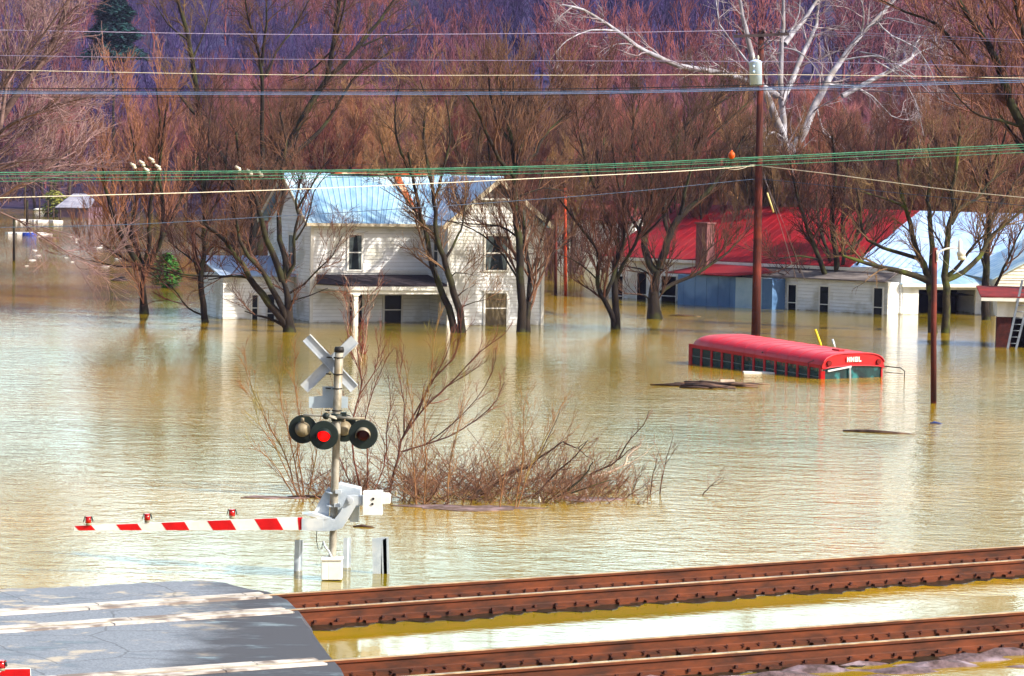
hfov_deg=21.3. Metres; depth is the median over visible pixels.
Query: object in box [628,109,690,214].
bare tree
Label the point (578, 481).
dead branch
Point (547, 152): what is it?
bare tree
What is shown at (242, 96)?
bare tree
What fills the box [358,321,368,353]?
shrub
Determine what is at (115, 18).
conifer tree
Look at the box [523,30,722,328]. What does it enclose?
flooded tree
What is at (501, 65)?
bare tree
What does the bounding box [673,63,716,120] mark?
bare tree
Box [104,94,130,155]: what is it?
bare tree
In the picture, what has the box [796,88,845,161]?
bare tree
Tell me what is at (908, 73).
bare tree
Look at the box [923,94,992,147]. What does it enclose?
bare tree
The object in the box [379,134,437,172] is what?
bare tree
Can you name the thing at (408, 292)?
farmhouse
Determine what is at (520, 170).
overhead wire
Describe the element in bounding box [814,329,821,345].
yellow pipe
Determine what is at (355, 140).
bare tree
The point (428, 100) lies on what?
bare tree
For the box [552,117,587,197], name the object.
bare tree
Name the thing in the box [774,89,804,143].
bare tree
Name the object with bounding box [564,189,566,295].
pole
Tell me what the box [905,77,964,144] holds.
bare tree
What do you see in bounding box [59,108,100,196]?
bare tree
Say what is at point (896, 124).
bare tree
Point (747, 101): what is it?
bare tree
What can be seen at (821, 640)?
railway track
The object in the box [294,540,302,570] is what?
guard post
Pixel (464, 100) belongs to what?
bare tree
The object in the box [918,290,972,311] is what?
doorway
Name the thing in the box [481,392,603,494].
dead branch
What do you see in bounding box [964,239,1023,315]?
cream house
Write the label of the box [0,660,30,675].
crossing barrier
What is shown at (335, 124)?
bare tree
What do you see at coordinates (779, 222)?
guy wire
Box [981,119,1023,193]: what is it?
bare tree
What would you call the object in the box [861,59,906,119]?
bare tree
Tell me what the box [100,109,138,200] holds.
bare tree
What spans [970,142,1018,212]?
bare tree
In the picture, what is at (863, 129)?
bare tree
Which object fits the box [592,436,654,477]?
dead branch
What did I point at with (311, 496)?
log
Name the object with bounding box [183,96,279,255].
old snag
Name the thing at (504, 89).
overhead wire
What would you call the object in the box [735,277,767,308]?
door
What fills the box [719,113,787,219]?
bare tree
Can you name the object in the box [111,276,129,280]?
debris lump
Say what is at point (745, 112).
bare tree
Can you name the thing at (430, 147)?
bare tree
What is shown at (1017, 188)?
bare tree
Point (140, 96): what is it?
bare tree
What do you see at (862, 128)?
bare tree
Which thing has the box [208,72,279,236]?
bare tree
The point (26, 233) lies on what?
blue drum
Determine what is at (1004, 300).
brick shed
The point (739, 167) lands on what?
bare tree
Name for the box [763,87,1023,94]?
overhead wire
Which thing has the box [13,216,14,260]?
pole
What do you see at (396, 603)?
railway track
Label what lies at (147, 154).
bare tree
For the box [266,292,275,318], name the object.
window
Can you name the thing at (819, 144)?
bare tree
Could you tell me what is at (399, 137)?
bare tree
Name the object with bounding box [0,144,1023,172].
overhead wire
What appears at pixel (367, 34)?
overhead wire
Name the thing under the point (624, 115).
bare tree
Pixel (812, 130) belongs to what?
bare tree
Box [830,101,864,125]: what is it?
bare tree
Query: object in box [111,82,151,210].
bare tree
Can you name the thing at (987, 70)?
bare tree
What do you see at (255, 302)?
window
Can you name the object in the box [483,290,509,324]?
window
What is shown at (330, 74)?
tall tree
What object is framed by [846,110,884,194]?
bare tree
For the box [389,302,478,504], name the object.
willow shrub
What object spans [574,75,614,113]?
bare tree
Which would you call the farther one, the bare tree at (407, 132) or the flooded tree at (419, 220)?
the bare tree at (407, 132)
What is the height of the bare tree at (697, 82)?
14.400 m
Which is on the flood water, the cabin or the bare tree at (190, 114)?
the cabin
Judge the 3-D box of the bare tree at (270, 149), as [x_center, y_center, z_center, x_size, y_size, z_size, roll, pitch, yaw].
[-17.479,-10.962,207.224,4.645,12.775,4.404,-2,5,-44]
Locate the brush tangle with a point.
(468, 482)
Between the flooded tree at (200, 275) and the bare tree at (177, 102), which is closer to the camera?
the flooded tree at (200, 275)
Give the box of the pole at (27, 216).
[26,200,28,229]
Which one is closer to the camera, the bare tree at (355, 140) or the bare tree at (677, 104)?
the bare tree at (355, 140)
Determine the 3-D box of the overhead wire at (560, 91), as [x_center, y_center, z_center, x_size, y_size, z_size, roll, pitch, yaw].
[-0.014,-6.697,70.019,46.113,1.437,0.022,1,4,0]
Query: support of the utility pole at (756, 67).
on the flood water
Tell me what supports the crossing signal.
on the flood water
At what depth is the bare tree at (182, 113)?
419.07 m
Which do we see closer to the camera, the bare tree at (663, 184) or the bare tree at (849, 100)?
the bare tree at (663, 184)
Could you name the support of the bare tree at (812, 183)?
in the flood water
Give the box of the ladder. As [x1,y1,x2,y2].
[1006,280,1023,348]
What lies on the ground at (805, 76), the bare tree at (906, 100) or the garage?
the bare tree at (906, 100)
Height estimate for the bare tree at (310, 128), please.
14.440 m
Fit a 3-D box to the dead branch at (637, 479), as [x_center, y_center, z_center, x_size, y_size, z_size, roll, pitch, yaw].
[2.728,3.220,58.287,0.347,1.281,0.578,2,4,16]
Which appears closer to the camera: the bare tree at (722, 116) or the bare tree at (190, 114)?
the bare tree at (722, 116)
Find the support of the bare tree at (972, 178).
in the flood water
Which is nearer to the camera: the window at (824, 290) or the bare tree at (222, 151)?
the window at (824, 290)
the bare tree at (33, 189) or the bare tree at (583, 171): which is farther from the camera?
the bare tree at (33, 189)
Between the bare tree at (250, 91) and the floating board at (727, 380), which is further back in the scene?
the bare tree at (250, 91)
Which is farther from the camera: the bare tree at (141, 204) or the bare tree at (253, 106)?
the bare tree at (141, 204)
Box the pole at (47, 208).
[47,200,48,217]
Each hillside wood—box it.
[0,0,1023,205]
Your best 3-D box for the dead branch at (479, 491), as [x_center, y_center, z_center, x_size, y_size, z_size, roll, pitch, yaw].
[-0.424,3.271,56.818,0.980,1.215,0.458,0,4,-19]
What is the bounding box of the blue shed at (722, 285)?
[665,264,785,309]
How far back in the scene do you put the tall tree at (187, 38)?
142.31 m
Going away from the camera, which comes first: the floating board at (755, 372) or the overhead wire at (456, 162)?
the floating board at (755, 372)
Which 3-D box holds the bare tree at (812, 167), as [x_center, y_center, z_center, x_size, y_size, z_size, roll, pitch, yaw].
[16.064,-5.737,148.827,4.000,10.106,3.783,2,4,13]
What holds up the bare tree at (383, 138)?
on the ground at (805, 76)
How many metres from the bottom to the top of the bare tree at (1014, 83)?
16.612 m
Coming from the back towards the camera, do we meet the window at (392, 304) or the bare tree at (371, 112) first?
the bare tree at (371, 112)
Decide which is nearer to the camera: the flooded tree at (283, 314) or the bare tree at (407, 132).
the flooded tree at (283, 314)
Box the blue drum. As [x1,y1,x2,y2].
[22,232,36,235]
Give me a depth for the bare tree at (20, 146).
374.20 m
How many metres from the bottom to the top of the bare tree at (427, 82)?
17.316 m
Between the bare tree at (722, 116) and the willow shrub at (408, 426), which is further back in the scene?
the bare tree at (722, 116)
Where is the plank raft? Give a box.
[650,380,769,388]
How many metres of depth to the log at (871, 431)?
73.27 m
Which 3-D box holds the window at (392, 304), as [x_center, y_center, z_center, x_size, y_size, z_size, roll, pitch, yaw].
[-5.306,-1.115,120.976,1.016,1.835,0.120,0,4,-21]
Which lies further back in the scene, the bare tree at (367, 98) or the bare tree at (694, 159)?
the bare tree at (367, 98)
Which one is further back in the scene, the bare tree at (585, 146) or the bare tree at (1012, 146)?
the bare tree at (585, 146)
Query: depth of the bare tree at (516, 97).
205.72 m
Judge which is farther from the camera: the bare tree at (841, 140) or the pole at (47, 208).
the pole at (47, 208)
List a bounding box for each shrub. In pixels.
[40,190,65,215]
[149,252,183,287]
[230,335,333,495]
[325,267,399,489]
[338,275,381,361]
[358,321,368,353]
[388,289,513,492]
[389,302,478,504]
[493,378,571,507]
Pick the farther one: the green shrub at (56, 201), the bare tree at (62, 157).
the bare tree at (62, 157)
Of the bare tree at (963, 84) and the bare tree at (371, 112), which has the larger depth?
the bare tree at (963, 84)
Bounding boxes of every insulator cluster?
[130,157,160,178]
[234,166,262,187]
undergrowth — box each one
[0,35,988,280]
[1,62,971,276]
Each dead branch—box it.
[467,468,511,499]
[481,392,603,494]
[533,439,597,496]
[556,453,625,499]
[589,408,654,484]
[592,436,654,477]
[631,459,649,490]
[649,435,672,494]
[654,423,682,493]
[702,468,731,494]
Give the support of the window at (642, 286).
in the red roofed house at (829, 291)
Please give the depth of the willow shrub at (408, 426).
57.12 m
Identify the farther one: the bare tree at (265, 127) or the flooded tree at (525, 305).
the bare tree at (265, 127)
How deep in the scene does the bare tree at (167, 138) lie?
335.64 m
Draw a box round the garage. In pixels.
[900,272,990,314]
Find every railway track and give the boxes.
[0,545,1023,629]
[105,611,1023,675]
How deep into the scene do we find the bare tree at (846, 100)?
313.83 m
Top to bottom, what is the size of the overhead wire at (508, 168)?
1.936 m
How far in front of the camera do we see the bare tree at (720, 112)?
278.71 m
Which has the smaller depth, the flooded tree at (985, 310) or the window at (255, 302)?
the window at (255, 302)
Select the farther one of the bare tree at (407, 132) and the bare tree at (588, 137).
the bare tree at (407, 132)
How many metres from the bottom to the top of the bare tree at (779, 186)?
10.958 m
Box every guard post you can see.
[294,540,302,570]
[343,538,350,567]
[372,537,389,573]
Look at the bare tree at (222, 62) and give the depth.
423.30 m
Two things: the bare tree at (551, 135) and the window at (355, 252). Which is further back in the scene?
the bare tree at (551, 135)
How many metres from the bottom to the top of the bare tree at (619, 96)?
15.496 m
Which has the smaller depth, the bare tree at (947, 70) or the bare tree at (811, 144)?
the bare tree at (811, 144)
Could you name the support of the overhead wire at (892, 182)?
attached to the utility pole at (756, 67)
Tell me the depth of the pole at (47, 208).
321.69 m
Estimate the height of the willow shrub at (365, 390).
5.484 m
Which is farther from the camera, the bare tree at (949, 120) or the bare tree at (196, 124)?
the bare tree at (196, 124)
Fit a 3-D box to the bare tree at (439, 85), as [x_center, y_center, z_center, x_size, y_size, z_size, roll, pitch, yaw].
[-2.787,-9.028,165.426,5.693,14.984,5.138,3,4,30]
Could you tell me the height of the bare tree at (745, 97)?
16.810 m
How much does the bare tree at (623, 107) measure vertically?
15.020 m
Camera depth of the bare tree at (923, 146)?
187.84 m
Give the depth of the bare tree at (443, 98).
282.76 m
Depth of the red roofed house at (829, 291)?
141.47 m
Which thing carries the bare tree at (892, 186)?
in the flood water
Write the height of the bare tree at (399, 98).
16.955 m
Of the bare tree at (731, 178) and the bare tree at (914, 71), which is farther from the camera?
the bare tree at (914, 71)
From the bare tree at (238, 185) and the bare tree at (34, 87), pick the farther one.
the bare tree at (34, 87)
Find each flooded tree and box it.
[39,28,233,313]
[97,57,274,321]
[176,83,364,331]
[360,44,511,332]
[407,14,611,331]
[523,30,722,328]
[575,46,780,318]
[728,106,912,282]
[821,104,1023,332]
[939,73,1023,319]
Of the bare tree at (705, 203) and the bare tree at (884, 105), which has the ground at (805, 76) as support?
the bare tree at (884, 105)
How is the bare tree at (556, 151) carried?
on the ground at (805, 76)
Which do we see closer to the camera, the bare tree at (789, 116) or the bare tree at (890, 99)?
the bare tree at (789, 116)
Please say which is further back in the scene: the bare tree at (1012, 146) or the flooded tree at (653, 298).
the bare tree at (1012, 146)
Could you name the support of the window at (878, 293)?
in the red roofed house at (829, 291)
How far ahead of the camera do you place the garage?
136.74 m
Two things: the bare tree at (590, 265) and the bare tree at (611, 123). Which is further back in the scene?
the bare tree at (611, 123)
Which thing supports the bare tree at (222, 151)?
on the ground at (805, 76)
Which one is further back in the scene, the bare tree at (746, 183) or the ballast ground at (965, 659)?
the bare tree at (746, 183)
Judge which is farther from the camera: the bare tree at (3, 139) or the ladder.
the bare tree at (3, 139)
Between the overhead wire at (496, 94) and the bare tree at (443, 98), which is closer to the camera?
the overhead wire at (496, 94)
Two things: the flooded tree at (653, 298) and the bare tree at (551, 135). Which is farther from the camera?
the bare tree at (551, 135)
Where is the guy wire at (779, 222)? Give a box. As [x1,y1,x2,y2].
[763,172,804,280]
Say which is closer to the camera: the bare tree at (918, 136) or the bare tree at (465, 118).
the bare tree at (918, 136)
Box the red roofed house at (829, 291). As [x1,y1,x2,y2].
[605,204,1023,314]
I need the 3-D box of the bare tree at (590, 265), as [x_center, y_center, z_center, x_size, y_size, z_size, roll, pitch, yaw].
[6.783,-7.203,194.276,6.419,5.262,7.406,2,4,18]
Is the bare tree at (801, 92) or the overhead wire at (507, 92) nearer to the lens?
the overhead wire at (507, 92)
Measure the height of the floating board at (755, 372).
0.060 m
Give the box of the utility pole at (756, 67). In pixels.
[734,29,788,335]
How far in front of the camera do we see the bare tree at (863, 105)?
310.09 m
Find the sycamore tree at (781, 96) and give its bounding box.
[540,0,975,206]
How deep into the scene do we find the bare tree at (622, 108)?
243.39 m
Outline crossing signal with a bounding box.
[74,334,390,579]
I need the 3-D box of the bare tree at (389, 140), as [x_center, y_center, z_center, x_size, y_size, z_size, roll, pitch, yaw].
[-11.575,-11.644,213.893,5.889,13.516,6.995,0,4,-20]
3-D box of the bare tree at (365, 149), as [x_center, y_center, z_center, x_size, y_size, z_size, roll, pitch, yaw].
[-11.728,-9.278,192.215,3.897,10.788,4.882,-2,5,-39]
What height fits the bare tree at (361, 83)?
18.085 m
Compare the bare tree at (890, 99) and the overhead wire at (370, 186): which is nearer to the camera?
the overhead wire at (370, 186)
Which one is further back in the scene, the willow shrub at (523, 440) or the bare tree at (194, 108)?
the bare tree at (194, 108)
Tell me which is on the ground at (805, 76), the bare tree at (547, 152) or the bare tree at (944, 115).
the bare tree at (944, 115)
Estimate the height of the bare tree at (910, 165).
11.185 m
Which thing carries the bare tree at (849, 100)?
on the ground at (805, 76)
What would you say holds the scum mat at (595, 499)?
on the flood water
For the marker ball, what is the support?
attached to the overhead wire at (513, 166)
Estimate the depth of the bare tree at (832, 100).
297.06 m
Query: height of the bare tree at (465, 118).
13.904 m
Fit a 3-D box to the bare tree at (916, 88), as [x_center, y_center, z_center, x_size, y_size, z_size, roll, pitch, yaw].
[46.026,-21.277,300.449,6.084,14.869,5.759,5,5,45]
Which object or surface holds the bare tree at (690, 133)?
on the ground at (805, 76)
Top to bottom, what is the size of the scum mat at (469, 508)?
0.042 m
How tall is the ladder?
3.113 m
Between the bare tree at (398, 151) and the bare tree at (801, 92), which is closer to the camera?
the bare tree at (398, 151)
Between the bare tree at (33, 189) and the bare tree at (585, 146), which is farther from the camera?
the bare tree at (33, 189)
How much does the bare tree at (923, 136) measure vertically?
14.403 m
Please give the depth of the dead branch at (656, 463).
58.21 m
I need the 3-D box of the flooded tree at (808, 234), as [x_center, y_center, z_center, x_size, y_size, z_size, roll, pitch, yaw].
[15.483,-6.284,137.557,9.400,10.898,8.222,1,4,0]
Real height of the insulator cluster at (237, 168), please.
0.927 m
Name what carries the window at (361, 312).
in the farmhouse
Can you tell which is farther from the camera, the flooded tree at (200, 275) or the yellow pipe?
the flooded tree at (200, 275)
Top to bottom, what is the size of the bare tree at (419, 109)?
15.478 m
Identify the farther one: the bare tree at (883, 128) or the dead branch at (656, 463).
the bare tree at (883, 128)
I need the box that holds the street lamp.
[929,239,975,402]
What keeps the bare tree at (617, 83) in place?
on the ground at (805, 76)
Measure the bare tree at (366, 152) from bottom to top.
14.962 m
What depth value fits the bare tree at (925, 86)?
303.58 m
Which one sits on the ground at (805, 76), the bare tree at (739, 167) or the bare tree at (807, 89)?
the bare tree at (807, 89)
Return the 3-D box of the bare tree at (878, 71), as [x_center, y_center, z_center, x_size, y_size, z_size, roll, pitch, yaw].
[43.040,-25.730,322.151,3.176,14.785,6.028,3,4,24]
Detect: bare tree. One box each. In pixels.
[0,114,16,171]
[8,106,52,207]
[13,130,41,209]
[16,77,57,198]
[25,69,59,130]
[25,87,87,205]
[29,95,74,213]
[46,125,74,190]
[52,101,84,185]
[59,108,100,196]
[98,71,132,132]
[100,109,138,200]
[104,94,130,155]
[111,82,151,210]
[117,102,186,215]
[131,123,160,212]
[133,114,168,214]
[134,93,175,208]
[142,84,185,144]
[163,113,198,204]
[168,95,186,168]
[171,89,203,170]
[175,131,196,215]
[179,95,202,143]
[181,88,220,203]
[183,96,228,170]
[190,56,239,165]
[202,47,241,90]
[204,104,245,209]
[205,72,251,150]
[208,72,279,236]
[214,66,315,196]
[215,92,279,219]
[225,81,270,189]
[228,116,277,206]
[231,78,275,153]
[254,64,325,172]
[256,117,307,187]
[267,63,302,106]
[286,67,346,169]
[291,109,322,166]
[292,91,377,172]
[306,91,352,167]
[311,48,356,91]
[313,83,411,172]
[317,88,392,121]
[329,131,379,171]
[331,81,380,122]
[334,75,417,172]
[335,95,376,157]
[338,95,396,172]
[340,53,372,91]
[343,79,385,143]
[348,105,407,172]
[357,81,413,124]
[357,91,446,173]
[376,105,405,161]
[376,130,430,167]
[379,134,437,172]
[384,135,443,173]
[394,54,438,138]
[401,73,431,115]
[401,105,425,160]
[402,116,443,174]
[403,91,467,174]
[406,83,478,166]
[418,67,495,175]
[425,77,466,166]
[431,80,476,170]
[434,72,491,175]
[436,52,492,170]
[445,70,553,180]
[457,103,491,175]
[462,68,542,176]
[481,66,547,174]
[484,45,527,80]
[486,114,558,211]
[519,95,591,217]
[525,129,576,262]
[526,83,573,213]
[527,108,570,210]
[536,124,613,273]
[540,67,593,125]
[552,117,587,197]
[552,200,642,267]
[570,95,617,132]
[570,117,614,199]
[573,120,610,199]
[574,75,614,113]
[575,114,597,199]
[578,113,609,198]
[585,87,659,197]
[586,74,628,111]
[588,85,638,200]
[605,79,668,185]
[607,112,669,232]
[609,139,647,232]
[611,93,645,134]
[614,108,646,197]
[620,97,685,204]
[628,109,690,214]
[638,141,687,211]
[643,50,682,126]
[648,104,713,212]
[654,83,712,141]
[664,91,701,125]
[665,120,699,200]
[670,132,717,204]
[670,138,732,219]
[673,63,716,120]
[674,44,710,114]
[675,122,739,200]
[689,69,735,120]
[700,98,734,134]
[703,106,736,203]
[705,69,778,205]
[705,76,765,119]
[706,94,764,195]
[707,98,740,137]
[709,132,736,204]
[714,99,768,204]
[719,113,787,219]
[720,92,768,147]
[729,42,800,133]
[732,146,783,204]
[735,91,810,206]
[736,104,800,203]
[763,124,815,212]
[773,147,845,206]
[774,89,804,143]
[775,100,826,203]
[779,79,847,196]
[784,138,837,207]
[787,107,847,182]
[787,115,852,197]
[790,96,851,182]
[791,77,829,119]
[793,79,829,131]
[794,115,865,186]
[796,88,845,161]
[807,105,857,207]
[820,88,921,208]
[822,91,852,111]
[822,108,867,203]
[828,86,869,119]
[829,73,868,119]
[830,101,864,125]
[835,106,877,147]
[839,98,921,209]
[845,60,886,134]
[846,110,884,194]
[847,132,883,207]
[849,97,883,143]
[854,100,881,195]
[858,59,886,103]
[858,146,937,210]
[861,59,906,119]
[862,86,918,194]
[862,93,904,125]
[869,139,931,207]
[885,90,934,206]
[891,144,965,210]
[894,87,932,121]
[896,56,935,114]
[897,78,950,128]
[900,53,962,104]
[900,118,969,210]
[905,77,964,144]
[907,71,997,210]
[908,67,946,106]
[908,91,954,210]
[912,81,997,210]
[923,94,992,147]
[924,50,963,99]
[935,101,960,143]
[937,43,988,113]
[938,138,997,211]
[952,55,998,114]
[953,98,1023,209]
[967,57,997,116]
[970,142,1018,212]
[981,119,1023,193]
[993,168,1023,212]
[1004,152,1023,211]
[1006,129,1023,207]
[1007,62,1022,97]
[1009,116,1022,178]
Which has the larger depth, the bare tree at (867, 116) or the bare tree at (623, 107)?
the bare tree at (623, 107)
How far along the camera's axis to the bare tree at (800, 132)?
149.14 m
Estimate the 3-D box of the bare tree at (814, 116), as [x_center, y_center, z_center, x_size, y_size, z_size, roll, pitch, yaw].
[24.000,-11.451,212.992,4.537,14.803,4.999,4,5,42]
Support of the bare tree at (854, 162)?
on the ground at (805, 76)
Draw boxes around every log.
[287,495,321,497]
[353,524,375,527]
[669,314,694,315]
[843,429,911,433]
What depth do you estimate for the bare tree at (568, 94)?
313.15 m
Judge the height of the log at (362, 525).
0.096 m
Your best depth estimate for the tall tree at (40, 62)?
103.46 m
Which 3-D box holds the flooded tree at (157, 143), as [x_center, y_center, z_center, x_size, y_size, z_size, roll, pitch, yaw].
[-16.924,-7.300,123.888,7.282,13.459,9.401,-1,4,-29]
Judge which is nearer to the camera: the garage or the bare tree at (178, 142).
the garage
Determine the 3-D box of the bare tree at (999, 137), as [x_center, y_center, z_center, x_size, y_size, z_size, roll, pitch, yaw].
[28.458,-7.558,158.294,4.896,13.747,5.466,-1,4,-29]
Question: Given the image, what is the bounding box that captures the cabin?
[55,193,102,217]
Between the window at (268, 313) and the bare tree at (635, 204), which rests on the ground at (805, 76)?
the bare tree at (635, 204)
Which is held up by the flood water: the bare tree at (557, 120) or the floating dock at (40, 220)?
the floating dock at (40, 220)
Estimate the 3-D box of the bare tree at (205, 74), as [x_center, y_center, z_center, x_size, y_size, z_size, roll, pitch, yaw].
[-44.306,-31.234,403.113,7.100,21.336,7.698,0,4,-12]
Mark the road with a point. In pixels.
(162, 643)
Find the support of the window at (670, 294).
in the red roofed house at (829, 291)
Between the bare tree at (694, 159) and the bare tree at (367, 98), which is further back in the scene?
the bare tree at (367, 98)
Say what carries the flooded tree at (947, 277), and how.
in the flood water
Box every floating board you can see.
[720,380,734,381]
[743,371,774,373]
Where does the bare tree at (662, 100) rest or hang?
on the ground at (805, 76)
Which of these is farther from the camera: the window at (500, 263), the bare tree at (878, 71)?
the bare tree at (878, 71)
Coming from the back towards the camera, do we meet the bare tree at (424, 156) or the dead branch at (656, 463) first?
the bare tree at (424, 156)
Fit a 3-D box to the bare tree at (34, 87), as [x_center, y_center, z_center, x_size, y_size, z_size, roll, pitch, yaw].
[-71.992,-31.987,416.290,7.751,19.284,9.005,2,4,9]
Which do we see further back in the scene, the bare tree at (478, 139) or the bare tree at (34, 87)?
the bare tree at (34, 87)
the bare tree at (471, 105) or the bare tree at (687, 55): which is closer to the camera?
the bare tree at (471, 105)
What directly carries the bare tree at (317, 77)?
on the ground at (805, 76)
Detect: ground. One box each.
[0,0,1021,230]
[647,647,1023,675]
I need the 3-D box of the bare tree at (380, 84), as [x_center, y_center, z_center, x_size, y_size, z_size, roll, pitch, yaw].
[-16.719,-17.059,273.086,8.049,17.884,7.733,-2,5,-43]
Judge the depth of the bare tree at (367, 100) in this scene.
232.85 m
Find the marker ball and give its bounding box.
[728,150,734,158]
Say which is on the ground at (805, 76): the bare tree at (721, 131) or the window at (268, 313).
the bare tree at (721, 131)
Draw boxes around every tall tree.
[0,0,151,318]
[133,0,231,271]
[223,0,428,255]
[870,0,1023,151]
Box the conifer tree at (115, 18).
[76,0,152,211]
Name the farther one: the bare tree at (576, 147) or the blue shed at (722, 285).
the bare tree at (576, 147)
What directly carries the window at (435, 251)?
in the farmhouse
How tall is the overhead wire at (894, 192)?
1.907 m
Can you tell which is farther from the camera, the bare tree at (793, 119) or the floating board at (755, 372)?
the bare tree at (793, 119)
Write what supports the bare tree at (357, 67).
on the ground at (805, 76)
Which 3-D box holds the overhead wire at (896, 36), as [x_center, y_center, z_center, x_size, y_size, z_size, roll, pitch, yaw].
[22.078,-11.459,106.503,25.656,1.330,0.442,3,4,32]
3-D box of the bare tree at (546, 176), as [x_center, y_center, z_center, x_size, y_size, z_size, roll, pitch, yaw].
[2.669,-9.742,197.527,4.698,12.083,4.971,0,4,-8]
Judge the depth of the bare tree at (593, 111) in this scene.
281.75 m
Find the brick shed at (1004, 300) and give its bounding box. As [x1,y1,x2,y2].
[976,285,1023,347]
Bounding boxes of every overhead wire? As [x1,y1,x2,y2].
[0,55,1012,66]
[0,75,1023,89]
[0,82,1019,94]
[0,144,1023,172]
[0,146,1023,174]
[0,149,1021,178]
[0,152,1023,181]
[0,166,750,197]
[0,179,752,227]
[5,80,1023,93]
[11,30,735,34]
[11,70,1006,77]
[48,78,1023,91]
[68,145,777,167]
[211,90,1004,97]
[762,166,1023,197]
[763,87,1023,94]
[763,179,1023,205]
[787,32,1023,42]
[801,31,1016,39]
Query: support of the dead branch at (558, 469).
on the flood water
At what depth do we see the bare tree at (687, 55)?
329.06 m
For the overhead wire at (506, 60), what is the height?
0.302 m
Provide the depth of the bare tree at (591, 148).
253.79 m
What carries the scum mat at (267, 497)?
on the flood water
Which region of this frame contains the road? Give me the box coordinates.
[0,580,343,675]
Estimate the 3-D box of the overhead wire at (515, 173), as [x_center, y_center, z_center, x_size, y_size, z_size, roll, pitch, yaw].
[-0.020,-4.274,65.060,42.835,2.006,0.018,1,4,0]
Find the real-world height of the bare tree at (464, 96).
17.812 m
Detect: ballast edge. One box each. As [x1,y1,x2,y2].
[311,575,1023,630]
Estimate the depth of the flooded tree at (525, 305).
115.42 m
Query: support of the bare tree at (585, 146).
on the ground at (805, 76)
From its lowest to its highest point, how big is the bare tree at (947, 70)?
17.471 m
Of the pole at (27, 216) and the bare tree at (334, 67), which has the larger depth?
the bare tree at (334, 67)
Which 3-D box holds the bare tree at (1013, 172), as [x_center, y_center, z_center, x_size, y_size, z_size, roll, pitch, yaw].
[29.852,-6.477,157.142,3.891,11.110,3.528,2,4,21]
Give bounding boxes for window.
[250,293,258,318]
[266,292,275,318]
[287,232,294,273]
[346,232,363,270]
[347,291,363,321]
[382,294,402,321]
[433,241,438,268]
[483,233,509,271]
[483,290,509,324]
[618,275,623,297]
[636,272,647,299]
[660,275,677,301]
[787,283,797,309]
[818,285,829,311]
[872,287,883,314]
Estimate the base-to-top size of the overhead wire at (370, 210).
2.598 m
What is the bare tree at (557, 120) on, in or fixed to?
on the ground at (805, 76)
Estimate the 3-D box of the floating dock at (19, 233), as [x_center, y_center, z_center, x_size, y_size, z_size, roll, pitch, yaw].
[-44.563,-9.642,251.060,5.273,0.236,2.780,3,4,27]
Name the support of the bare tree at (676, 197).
in the flood water
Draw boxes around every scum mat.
[240,495,309,498]
[390,504,546,511]
[560,496,621,501]
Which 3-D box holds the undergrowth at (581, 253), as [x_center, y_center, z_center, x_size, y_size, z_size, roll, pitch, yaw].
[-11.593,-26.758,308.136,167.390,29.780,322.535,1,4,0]
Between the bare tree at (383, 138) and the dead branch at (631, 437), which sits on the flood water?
the dead branch at (631, 437)
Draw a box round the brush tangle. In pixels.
[282,403,666,507]
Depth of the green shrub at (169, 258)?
149.85 m
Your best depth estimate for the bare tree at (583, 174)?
179.84 m
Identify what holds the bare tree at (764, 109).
on the ground at (805, 76)
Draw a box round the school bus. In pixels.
[688,334,904,378]
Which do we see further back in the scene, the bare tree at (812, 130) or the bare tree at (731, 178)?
the bare tree at (812, 130)
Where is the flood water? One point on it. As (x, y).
(122, 410)
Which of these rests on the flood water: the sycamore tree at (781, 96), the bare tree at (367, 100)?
the sycamore tree at (781, 96)
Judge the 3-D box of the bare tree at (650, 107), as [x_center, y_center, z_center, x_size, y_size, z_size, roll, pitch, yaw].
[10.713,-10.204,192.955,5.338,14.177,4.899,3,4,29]
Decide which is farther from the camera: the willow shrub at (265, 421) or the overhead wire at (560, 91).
the overhead wire at (560, 91)
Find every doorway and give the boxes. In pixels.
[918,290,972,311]
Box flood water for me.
[0,208,1023,675]
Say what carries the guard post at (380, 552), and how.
in the flood water
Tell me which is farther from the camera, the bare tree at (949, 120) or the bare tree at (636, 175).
the bare tree at (949, 120)
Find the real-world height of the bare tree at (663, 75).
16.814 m
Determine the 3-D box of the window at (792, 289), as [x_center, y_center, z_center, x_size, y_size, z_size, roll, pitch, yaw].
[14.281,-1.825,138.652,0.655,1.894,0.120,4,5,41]
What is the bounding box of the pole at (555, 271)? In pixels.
[554,208,556,294]
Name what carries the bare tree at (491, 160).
on the ground at (805, 76)
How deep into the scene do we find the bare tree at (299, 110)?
160.44 m
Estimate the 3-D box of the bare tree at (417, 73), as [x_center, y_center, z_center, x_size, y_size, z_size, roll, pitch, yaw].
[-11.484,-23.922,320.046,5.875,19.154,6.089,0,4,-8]
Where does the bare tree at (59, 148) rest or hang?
on the ground at (805, 76)
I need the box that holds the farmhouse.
[198,167,553,325]
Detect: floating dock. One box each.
[5,232,51,234]
[15,219,62,222]

